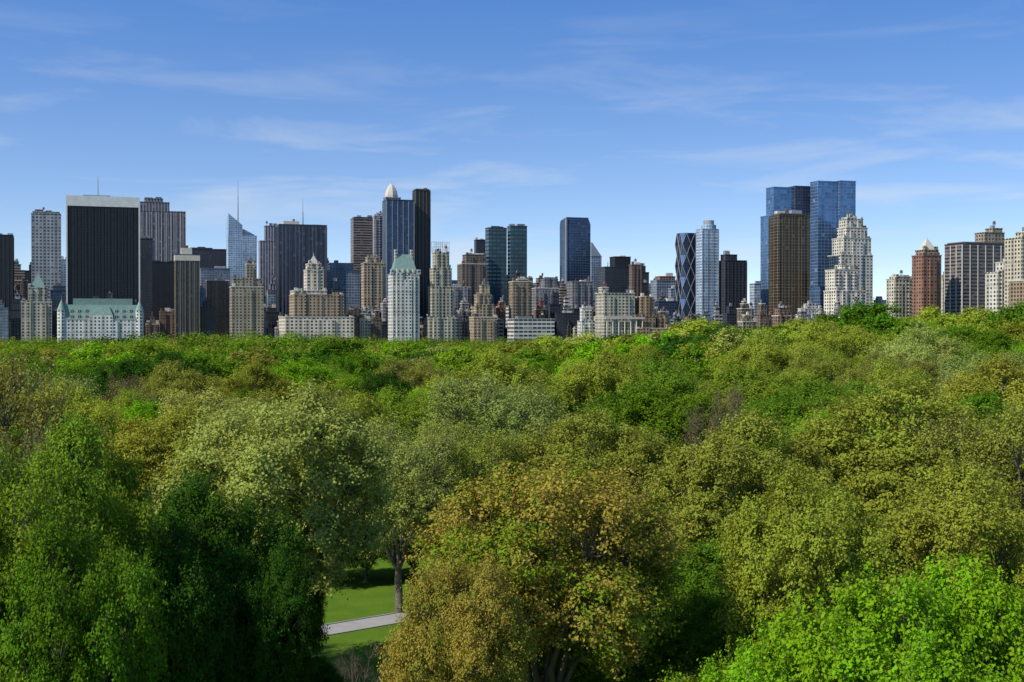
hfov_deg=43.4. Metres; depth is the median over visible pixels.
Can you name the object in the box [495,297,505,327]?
apartment building
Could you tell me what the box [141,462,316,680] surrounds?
maple tree
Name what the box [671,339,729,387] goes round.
elm tree
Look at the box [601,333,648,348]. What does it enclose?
elm tree
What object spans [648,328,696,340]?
elm tree
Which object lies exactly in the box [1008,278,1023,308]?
apartment building
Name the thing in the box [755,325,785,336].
elm tree
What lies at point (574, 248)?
navy glass tower
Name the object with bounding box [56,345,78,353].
elm tree
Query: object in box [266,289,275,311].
office building
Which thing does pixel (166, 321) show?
apartment building
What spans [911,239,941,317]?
pyramid capped brick tower
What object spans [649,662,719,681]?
maple tree
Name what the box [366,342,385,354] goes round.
elm tree
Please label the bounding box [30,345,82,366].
elm tree
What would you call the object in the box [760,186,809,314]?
blue glass tower
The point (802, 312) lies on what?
apartment building
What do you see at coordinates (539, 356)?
elm tree
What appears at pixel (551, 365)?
elm tree
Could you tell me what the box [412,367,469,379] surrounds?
maple tree
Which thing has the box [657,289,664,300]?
apartment building
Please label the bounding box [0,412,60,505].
budding tree
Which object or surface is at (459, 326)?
apartment building
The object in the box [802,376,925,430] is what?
elm tree
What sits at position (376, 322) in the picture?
apartment building
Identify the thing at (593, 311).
apartment building
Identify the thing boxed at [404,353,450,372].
elm tree
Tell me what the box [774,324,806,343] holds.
elm tree
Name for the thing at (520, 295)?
apartment tower
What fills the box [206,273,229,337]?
apartment building
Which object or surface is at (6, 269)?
black tower
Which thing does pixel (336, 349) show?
elm tree
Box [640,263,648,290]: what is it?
office building
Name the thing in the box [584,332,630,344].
elm tree
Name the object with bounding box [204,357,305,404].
elm tree
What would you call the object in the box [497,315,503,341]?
apartment building
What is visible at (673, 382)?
elm tree
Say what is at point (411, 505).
elm tree
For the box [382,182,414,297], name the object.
domed glass tower
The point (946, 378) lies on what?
budding tree
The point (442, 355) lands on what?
elm tree
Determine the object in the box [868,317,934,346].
elm tree
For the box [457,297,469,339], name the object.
apartment building
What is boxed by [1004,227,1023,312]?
cream apartment tower
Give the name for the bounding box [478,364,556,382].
maple tree
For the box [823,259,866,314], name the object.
limestone apartment building
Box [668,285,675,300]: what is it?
office building
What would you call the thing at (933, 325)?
maple tree
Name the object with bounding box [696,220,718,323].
pale glass residential tower
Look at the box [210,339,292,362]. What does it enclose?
elm tree
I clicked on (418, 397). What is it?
elm tree
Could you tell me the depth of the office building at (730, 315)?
1979.43 m
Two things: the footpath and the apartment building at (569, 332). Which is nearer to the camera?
the footpath
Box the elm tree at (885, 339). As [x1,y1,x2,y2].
[824,322,900,361]
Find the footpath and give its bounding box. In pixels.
[318,609,432,636]
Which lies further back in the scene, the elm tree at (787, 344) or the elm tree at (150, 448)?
the elm tree at (787, 344)
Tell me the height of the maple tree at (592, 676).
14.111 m
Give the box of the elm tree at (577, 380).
[529,346,653,419]
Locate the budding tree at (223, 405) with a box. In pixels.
[146,382,285,460]
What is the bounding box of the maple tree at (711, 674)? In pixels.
[660,623,791,681]
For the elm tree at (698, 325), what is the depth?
482.03 m
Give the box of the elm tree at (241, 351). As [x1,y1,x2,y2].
[220,348,267,361]
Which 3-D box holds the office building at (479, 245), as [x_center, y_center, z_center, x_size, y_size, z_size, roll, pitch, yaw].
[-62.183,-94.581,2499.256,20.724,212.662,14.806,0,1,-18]
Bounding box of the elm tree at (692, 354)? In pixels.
[668,339,732,386]
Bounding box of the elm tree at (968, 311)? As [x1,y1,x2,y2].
[954,305,1003,326]
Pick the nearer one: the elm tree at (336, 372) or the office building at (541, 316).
the elm tree at (336, 372)
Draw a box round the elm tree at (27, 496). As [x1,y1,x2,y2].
[0,428,112,681]
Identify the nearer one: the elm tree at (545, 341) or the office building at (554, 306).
the elm tree at (545, 341)
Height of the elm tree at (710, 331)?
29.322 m
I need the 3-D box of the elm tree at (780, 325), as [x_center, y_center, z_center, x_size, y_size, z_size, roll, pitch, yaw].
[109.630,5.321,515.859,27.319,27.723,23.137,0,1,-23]
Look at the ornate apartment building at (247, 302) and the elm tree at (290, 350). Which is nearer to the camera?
the elm tree at (290, 350)
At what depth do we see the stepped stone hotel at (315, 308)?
1854.91 m
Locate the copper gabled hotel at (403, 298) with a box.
[388,249,420,341]
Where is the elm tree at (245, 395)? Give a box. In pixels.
[197,387,280,428]
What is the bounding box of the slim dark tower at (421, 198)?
[412,188,430,317]
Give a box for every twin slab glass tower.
[485,226,506,305]
[507,224,526,304]
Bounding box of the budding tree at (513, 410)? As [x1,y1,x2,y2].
[404,368,582,511]
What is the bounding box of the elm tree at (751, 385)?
[672,358,814,415]
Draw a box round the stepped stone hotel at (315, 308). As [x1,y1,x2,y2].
[278,253,353,338]
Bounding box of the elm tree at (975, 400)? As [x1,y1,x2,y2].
[893,382,1023,474]
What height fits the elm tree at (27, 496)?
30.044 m
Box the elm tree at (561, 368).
[547,354,616,397]
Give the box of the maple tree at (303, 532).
[265,505,361,569]
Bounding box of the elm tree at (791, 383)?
[749,374,818,401]
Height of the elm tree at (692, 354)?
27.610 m
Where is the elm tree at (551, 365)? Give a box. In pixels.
[527,356,561,375]
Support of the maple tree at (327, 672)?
on the ground
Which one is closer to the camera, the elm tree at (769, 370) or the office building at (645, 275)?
the elm tree at (769, 370)
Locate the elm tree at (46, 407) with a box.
[0,333,124,531]
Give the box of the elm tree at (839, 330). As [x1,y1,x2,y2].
[793,320,862,340]
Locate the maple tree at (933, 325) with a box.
[897,316,940,332]
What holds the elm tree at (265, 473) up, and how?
on the ground
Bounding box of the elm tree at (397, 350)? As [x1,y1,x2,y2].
[362,342,422,365]
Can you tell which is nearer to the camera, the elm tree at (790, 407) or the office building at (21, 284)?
the elm tree at (790, 407)
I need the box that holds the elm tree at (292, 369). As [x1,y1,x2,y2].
[249,354,363,405]
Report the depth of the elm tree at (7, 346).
479.20 m
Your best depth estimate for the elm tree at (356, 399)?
190.62 m
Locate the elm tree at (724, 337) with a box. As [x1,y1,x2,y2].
[710,325,795,361]
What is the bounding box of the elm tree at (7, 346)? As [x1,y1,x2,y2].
[0,340,41,352]
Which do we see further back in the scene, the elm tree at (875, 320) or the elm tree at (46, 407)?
the elm tree at (875, 320)
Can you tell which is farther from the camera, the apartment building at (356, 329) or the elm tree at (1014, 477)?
the apartment building at (356, 329)
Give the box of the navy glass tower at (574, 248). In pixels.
[560,217,590,288]
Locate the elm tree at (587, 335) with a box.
[561,329,615,345]
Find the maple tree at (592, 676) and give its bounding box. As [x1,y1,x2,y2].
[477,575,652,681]
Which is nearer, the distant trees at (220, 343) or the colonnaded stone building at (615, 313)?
the distant trees at (220, 343)
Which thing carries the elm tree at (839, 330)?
on the ground
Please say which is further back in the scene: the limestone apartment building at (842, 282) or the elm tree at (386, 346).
the limestone apartment building at (842, 282)
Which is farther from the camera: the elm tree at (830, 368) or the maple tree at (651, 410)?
the elm tree at (830, 368)
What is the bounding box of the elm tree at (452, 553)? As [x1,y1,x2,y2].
[421,521,536,573]
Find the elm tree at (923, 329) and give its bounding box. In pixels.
[891,317,959,341]
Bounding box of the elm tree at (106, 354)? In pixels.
[79,348,120,363]
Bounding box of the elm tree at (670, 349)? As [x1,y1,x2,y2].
[638,330,738,363]
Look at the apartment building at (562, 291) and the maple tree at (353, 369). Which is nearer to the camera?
the maple tree at (353, 369)
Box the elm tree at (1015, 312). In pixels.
[985,300,1023,331]
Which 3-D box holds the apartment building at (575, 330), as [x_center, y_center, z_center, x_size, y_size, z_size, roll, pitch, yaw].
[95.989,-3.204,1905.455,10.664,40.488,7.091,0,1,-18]
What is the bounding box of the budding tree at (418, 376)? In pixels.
[360,354,450,390]
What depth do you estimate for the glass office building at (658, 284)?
2237.09 m
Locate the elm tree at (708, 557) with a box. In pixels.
[641,533,824,656]
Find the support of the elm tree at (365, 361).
on the ground
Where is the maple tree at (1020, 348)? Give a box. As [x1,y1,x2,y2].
[988,340,1023,355]
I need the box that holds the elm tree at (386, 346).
[362,337,428,358]
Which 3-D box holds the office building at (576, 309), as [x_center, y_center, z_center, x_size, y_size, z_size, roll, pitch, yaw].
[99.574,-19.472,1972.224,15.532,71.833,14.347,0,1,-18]
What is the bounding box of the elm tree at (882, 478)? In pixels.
[777,367,1023,560]
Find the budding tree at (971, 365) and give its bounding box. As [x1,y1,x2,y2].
[931,346,1023,390]
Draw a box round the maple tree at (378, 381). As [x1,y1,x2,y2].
[344,368,426,408]
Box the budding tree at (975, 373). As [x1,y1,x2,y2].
[956,367,1018,392]
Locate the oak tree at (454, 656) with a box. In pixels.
[374,541,546,681]
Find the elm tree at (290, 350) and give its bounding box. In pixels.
[287,334,358,353]
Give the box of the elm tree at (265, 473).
[138,375,407,599]
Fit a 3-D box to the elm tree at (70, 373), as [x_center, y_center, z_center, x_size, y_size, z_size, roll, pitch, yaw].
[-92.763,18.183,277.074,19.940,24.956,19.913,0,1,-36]
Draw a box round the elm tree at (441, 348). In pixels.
[424,343,464,364]
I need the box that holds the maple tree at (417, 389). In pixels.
[395,386,433,418]
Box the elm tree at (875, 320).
[814,297,903,337]
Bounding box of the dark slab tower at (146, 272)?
[140,236,152,323]
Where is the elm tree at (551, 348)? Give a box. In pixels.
[540,346,572,354]
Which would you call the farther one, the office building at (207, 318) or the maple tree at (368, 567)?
the office building at (207, 318)
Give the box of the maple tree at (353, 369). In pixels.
[289,356,372,380]
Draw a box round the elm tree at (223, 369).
[146,347,249,382]
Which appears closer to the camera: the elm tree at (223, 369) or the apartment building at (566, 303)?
the elm tree at (223, 369)
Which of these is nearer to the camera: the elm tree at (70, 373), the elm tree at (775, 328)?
the elm tree at (70, 373)
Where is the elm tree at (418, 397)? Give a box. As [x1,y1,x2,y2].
[400,370,465,426]
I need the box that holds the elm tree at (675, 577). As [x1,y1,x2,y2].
[574,553,707,681]
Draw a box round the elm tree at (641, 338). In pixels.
[618,330,682,352]
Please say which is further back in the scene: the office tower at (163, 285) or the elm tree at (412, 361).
the office tower at (163, 285)
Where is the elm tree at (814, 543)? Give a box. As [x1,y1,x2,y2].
[710,458,918,672]
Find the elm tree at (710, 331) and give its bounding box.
[697,321,752,349]
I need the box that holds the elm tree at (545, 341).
[532,333,587,349]
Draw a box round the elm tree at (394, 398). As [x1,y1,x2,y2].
[372,380,449,501]
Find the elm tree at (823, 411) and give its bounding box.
[749,406,912,500]
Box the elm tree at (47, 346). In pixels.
[28,341,69,350]
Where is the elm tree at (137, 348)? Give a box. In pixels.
[101,338,171,361]
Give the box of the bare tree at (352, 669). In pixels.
[332,640,383,681]
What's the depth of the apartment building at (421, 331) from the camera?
1911.15 m
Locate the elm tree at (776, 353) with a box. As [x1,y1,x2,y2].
[703,327,812,381]
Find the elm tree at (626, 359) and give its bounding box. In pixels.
[600,337,662,367]
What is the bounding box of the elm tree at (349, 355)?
[341,352,392,363]
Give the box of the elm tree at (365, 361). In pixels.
[349,351,402,375]
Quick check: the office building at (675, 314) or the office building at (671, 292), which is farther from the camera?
the office building at (671, 292)
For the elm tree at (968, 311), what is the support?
on the ground
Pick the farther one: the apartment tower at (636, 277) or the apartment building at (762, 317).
the apartment tower at (636, 277)
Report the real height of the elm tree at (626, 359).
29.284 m
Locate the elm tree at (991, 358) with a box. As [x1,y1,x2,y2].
[964,350,1020,369]
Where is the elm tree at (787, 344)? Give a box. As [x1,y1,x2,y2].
[775,332,828,346]
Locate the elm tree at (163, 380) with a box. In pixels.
[128,357,229,412]
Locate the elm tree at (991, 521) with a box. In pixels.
[853,442,1023,655]
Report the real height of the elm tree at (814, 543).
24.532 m
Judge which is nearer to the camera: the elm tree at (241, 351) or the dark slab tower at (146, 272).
the elm tree at (241, 351)
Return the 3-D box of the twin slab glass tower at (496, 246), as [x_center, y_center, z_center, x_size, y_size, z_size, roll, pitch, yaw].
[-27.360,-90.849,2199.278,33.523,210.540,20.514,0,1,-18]
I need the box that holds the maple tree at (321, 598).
[304,580,329,647]
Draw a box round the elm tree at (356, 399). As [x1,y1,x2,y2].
[277,376,409,506]
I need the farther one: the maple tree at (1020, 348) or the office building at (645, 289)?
the office building at (645, 289)
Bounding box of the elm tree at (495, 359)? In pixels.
[436,338,571,448]
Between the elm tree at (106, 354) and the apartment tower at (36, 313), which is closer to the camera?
the elm tree at (106, 354)
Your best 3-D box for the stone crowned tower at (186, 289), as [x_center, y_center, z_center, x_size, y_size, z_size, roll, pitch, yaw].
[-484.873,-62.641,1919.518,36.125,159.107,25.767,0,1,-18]
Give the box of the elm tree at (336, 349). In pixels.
[281,333,370,362]
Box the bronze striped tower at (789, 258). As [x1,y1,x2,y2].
[768,209,809,318]
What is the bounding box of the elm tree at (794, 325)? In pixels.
[781,316,807,331]
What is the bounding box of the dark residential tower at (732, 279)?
[719,251,746,314]
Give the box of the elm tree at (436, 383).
[401,374,447,399]
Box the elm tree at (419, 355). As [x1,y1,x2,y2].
[396,348,447,366]
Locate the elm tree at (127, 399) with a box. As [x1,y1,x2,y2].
[88,385,148,504]
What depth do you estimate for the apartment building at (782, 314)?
1790.98 m
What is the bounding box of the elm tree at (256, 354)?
[228,344,283,376]
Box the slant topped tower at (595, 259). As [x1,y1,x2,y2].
[590,242,601,299]
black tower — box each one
[0,233,13,308]
[66,188,139,304]
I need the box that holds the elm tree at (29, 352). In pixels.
[0,345,58,364]
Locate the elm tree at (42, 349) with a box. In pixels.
[16,345,80,361]
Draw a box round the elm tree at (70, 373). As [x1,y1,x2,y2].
[44,368,119,406]
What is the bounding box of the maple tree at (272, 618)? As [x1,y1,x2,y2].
[206,543,332,681]
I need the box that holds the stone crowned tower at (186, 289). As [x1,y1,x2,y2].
[174,245,199,340]
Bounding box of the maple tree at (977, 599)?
[862,544,1023,681]
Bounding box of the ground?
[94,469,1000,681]
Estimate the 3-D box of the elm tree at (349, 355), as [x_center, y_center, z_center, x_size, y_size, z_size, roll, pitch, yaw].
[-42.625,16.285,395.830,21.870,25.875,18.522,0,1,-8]
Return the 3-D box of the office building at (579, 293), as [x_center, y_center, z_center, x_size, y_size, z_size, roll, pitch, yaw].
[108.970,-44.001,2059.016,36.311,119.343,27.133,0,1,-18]
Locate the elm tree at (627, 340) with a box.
[610,331,647,347]
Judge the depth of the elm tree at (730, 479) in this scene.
121.85 m
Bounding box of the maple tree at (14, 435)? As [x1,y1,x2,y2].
[0,420,33,456]
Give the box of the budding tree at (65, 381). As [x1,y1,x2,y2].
[0,362,107,416]
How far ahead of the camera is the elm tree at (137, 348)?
371.38 m
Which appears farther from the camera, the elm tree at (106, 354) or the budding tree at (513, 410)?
the elm tree at (106, 354)
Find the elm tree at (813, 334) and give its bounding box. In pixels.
[779,312,881,368]
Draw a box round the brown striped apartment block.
[944,221,1004,316]
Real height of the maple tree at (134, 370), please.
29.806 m
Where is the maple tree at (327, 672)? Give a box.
[271,654,347,681]
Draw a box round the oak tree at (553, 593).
[402,442,701,681]
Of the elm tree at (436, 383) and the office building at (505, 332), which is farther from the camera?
the office building at (505, 332)
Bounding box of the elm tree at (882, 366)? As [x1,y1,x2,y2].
[864,352,934,401]
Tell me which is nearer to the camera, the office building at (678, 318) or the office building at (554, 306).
the office building at (678, 318)
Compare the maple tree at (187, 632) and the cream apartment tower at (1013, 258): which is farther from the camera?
the cream apartment tower at (1013, 258)
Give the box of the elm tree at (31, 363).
[0,349,76,379]
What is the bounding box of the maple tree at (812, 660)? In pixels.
[721,554,1019,681]
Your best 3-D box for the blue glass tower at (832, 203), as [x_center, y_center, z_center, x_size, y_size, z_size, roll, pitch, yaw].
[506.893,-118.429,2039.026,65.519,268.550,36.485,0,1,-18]
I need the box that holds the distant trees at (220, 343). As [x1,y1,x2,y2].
[0,326,758,355]
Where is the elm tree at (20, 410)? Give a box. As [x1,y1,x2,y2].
[1,379,40,432]
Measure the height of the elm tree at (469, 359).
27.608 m
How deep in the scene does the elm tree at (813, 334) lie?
313.66 m
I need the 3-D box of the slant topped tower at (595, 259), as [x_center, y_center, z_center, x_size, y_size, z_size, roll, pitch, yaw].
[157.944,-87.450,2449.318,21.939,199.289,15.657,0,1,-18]
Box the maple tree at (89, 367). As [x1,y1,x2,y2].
[51,357,138,380]
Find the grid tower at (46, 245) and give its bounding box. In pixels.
[31,207,60,297]
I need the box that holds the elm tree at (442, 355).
[413,343,514,368]
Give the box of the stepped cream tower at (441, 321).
[424,246,456,342]
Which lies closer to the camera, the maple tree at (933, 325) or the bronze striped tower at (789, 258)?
the maple tree at (933, 325)
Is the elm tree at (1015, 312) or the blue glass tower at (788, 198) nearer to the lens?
the elm tree at (1015, 312)
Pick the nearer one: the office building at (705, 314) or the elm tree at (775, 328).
the elm tree at (775, 328)
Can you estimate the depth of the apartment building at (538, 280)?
2461.15 m
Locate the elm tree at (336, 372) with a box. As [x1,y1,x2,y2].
[307,361,363,393]
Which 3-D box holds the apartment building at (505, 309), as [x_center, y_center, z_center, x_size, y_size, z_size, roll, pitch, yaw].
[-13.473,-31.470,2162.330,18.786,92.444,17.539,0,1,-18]
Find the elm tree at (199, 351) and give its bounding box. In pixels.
[154,347,237,364]
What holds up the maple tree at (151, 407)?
on the ground
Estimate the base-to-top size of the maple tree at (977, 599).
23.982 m
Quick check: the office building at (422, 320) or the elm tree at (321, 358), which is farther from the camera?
the office building at (422, 320)
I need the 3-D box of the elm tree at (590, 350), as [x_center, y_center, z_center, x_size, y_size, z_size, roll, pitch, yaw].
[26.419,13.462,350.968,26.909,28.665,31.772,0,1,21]
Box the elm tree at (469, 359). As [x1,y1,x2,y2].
[407,349,494,377]
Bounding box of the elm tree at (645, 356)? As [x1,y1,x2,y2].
[622,343,705,395]
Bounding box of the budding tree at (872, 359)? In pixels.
[854,347,941,396]
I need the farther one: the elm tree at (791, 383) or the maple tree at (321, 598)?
the elm tree at (791, 383)
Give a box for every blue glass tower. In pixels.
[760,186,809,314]
[810,180,855,310]
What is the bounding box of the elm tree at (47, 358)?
[0,353,64,372]
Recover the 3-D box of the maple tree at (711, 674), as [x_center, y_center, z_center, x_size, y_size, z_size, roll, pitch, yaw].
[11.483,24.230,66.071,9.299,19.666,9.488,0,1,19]
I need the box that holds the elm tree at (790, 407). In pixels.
[731,374,901,474]
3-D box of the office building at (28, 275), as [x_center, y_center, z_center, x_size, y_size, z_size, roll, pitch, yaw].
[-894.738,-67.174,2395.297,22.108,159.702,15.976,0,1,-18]
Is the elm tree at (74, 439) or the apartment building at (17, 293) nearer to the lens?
the elm tree at (74, 439)
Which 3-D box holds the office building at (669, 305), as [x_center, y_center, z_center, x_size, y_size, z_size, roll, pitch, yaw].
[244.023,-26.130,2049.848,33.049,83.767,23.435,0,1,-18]
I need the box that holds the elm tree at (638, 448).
[505,401,685,511]
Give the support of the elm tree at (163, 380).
on the ground
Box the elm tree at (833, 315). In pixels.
[803,303,894,326]
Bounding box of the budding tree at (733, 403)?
[678,380,748,497]
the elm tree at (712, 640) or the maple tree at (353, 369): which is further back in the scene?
the maple tree at (353, 369)
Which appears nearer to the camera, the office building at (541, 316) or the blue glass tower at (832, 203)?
the office building at (541, 316)
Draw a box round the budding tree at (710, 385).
[692,373,757,402]
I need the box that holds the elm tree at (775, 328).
[759,323,789,333]
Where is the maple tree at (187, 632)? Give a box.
[102,509,242,681]
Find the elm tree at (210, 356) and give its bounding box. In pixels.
[191,349,217,364]
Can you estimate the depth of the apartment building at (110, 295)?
1926.66 m
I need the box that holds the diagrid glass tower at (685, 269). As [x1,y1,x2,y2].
[675,233,695,324]
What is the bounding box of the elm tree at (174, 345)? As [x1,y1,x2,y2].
[165,340,196,352]
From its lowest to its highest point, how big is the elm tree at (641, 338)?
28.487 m
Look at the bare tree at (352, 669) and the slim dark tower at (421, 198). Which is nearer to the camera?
the bare tree at (352, 669)
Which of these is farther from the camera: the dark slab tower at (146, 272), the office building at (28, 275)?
the office building at (28, 275)
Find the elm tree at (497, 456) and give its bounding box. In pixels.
[388,413,528,549]
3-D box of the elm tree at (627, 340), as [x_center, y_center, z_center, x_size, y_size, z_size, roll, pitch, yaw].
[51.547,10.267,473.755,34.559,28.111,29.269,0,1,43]
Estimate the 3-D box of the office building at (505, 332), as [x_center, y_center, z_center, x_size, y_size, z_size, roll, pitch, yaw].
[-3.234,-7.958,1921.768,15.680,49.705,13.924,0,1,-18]
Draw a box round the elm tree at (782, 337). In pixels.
[722,327,792,347]
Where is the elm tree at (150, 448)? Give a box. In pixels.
[97,400,252,510]
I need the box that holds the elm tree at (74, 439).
[0,384,172,677]
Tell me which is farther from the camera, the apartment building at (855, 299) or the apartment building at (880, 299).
the apartment building at (880, 299)
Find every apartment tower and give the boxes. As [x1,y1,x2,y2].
[21,274,52,343]
[361,255,385,318]
[508,276,531,318]
[629,258,642,296]
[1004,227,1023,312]
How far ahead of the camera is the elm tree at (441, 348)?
471.22 m
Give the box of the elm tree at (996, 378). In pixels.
[929,350,1023,425]
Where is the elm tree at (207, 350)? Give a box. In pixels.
[189,346,219,356]
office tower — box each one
[61,256,65,285]
[140,197,185,261]
[152,260,173,323]
[258,221,276,295]
[275,212,326,313]
[350,215,372,282]
[373,211,381,262]
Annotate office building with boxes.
[0,300,8,341]
[9,297,21,342]
[14,277,27,299]
[25,262,30,282]
[50,283,65,310]
[52,309,56,342]
[191,247,226,267]
[200,266,230,306]
[200,297,214,338]
[264,304,278,327]
[264,317,267,336]
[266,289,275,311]
[267,316,273,338]
[327,260,359,313]
[331,278,340,293]
[380,319,387,340]
[419,317,424,339]
[474,237,484,252]
[491,295,496,314]
[504,328,506,340]
[532,276,558,314]
[539,311,544,318]
[547,289,561,318]
[567,276,592,307]
[571,305,579,312]
[597,256,630,292]
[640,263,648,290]
[643,280,648,295]
[650,273,675,300]
[655,298,677,319]
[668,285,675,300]
[672,310,681,325]
[673,313,681,327]
[700,309,711,323]
[722,303,736,327]
[750,281,759,317]
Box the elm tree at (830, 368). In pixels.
[776,340,850,396]
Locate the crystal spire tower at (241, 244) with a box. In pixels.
[226,201,256,285]
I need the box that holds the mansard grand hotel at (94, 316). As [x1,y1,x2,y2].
[57,295,143,343]
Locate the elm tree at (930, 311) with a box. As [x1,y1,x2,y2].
[907,304,961,329]
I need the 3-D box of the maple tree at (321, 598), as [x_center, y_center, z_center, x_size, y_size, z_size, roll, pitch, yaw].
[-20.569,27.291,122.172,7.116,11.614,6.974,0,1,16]
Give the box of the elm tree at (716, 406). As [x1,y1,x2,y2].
[693,393,738,435]
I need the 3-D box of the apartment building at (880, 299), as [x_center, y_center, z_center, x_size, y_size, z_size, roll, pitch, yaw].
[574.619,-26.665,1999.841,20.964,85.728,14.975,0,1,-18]
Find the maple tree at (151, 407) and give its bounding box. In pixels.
[111,396,182,525]
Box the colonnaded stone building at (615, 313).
[593,281,644,337]
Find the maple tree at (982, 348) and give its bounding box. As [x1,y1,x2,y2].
[945,343,1022,367]
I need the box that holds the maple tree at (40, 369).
[15,368,56,390]
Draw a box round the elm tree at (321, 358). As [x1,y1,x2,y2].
[275,347,334,373]
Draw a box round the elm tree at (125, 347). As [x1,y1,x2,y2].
[105,339,162,353]
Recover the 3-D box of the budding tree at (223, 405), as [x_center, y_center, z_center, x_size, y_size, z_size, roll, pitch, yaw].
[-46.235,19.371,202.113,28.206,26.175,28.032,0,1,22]
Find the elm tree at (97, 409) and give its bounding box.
[13,378,141,465]
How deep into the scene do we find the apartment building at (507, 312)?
1979.60 m
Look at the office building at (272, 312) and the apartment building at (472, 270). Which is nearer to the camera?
the office building at (272, 312)
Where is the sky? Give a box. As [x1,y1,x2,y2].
[0,0,1023,304]
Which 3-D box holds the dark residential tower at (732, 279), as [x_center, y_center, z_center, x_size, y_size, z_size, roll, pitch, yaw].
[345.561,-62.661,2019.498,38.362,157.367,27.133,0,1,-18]
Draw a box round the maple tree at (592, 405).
[542,390,637,434]
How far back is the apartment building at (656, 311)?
1979.01 m
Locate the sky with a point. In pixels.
(648, 122)
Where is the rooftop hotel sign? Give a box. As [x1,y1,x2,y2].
[432,242,448,251]
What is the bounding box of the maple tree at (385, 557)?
[371,513,443,581]
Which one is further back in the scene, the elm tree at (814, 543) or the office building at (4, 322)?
the office building at (4, 322)
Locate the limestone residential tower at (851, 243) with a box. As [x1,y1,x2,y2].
[827,211,872,308]
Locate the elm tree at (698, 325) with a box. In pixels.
[665,315,723,335]
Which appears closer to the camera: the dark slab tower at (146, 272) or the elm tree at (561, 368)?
the elm tree at (561, 368)
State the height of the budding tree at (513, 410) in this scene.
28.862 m
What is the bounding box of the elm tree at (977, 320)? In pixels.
[932,311,996,339]
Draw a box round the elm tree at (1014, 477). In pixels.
[911,391,1023,568]
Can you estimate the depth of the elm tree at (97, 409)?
190.85 m
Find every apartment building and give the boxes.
[14,259,24,279]
[14,285,25,300]
[106,291,114,298]
[145,314,159,338]
[159,308,173,339]
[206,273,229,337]
[229,254,263,337]
[267,275,275,291]
[274,312,282,340]
[348,305,361,323]
[354,314,358,338]
[358,308,370,339]
[364,306,374,318]
[371,302,381,341]
[380,298,387,320]
[419,323,423,340]
[452,280,469,310]
[454,308,461,342]
[457,248,486,304]
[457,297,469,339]
[463,315,468,342]
[469,278,496,341]
[469,305,473,316]
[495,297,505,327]
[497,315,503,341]
[502,297,508,327]
[505,306,508,327]
[507,316,554,343]
[533,273,543,286]
[534,297,548,318]
[550,310,579,341]
[559,279,566,312]
[562,296,570,310]
[566,319,572,340]
[573,325,576,337]
[577,302,594,337]
[592,306,595,320]
[635,293,670,334]
[654,301,657,316]
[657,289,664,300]
[659,307,668,315]
[666,313,672,325]
[683,313,700,330]
[712,300,722,326]
[736,298,753,325]
[737,311,757,330]
[755,299,771,328]
[771,301,794,326]
[795,299,823,319]
[795,306,811,321]
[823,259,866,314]
[827,298,842,318]
[850,296,860,308]
[874,296,885,303]
[886,270,911,318]
[941,272,943,314]
[985,259,1003,313]
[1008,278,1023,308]
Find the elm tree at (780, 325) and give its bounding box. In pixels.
[769,320,811,328]
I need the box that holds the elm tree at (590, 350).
[560,338,635,364]
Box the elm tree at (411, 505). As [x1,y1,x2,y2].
[335,412,467,612]
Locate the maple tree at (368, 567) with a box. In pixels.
[349,517,399,581]
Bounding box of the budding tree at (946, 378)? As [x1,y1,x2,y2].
[921,366,1022,412]
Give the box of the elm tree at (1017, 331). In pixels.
[993,314,1023,344]
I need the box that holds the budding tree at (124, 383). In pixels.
[98,371,164,407]
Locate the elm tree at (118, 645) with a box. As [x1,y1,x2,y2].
[0,500,171,681]
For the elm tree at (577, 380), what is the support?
on the ground
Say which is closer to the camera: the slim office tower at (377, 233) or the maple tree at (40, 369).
the maple tree at (40, 369)
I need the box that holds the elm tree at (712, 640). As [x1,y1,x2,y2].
[606,584,760,681]
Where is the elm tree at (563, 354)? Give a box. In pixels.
[552,340,583,364]
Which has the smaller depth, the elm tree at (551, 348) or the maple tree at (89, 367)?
the maple tree at (89, 367)
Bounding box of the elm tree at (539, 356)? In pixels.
[504,344,562,371]
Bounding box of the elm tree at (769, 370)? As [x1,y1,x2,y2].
[735,355,825,388]
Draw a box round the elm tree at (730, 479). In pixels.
[632,394,847,576]
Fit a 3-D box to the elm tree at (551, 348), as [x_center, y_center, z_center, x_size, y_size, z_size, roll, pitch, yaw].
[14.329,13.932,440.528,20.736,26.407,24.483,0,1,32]
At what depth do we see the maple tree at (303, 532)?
167.03 m
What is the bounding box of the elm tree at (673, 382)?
[606,352,713,407]
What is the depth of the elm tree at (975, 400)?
180.45 m
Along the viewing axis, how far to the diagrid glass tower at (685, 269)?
2036.71 m
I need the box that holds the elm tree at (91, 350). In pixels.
[53,339,147,374]
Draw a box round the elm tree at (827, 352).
[789,343,878,376]
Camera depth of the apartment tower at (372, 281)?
1978.30 m
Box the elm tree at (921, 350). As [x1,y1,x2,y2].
[864,325,977,388]
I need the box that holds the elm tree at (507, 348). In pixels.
[493,338,564,362]
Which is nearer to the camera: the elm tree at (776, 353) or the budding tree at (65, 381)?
the budding tree at (65, 381)
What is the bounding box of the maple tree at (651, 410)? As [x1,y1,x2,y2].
[573,376,769,503]
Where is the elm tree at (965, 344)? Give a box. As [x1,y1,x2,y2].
[931,339,981,362]
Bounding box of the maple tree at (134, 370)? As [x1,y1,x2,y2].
[81,347,217,398]
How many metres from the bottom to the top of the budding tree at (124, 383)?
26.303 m
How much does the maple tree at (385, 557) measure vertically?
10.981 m
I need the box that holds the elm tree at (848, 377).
[812,365,905,398]
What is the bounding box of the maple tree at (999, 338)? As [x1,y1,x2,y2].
[928,323,1023,353]
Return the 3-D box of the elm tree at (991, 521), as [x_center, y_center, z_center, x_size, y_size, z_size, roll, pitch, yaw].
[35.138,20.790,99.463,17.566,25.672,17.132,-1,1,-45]

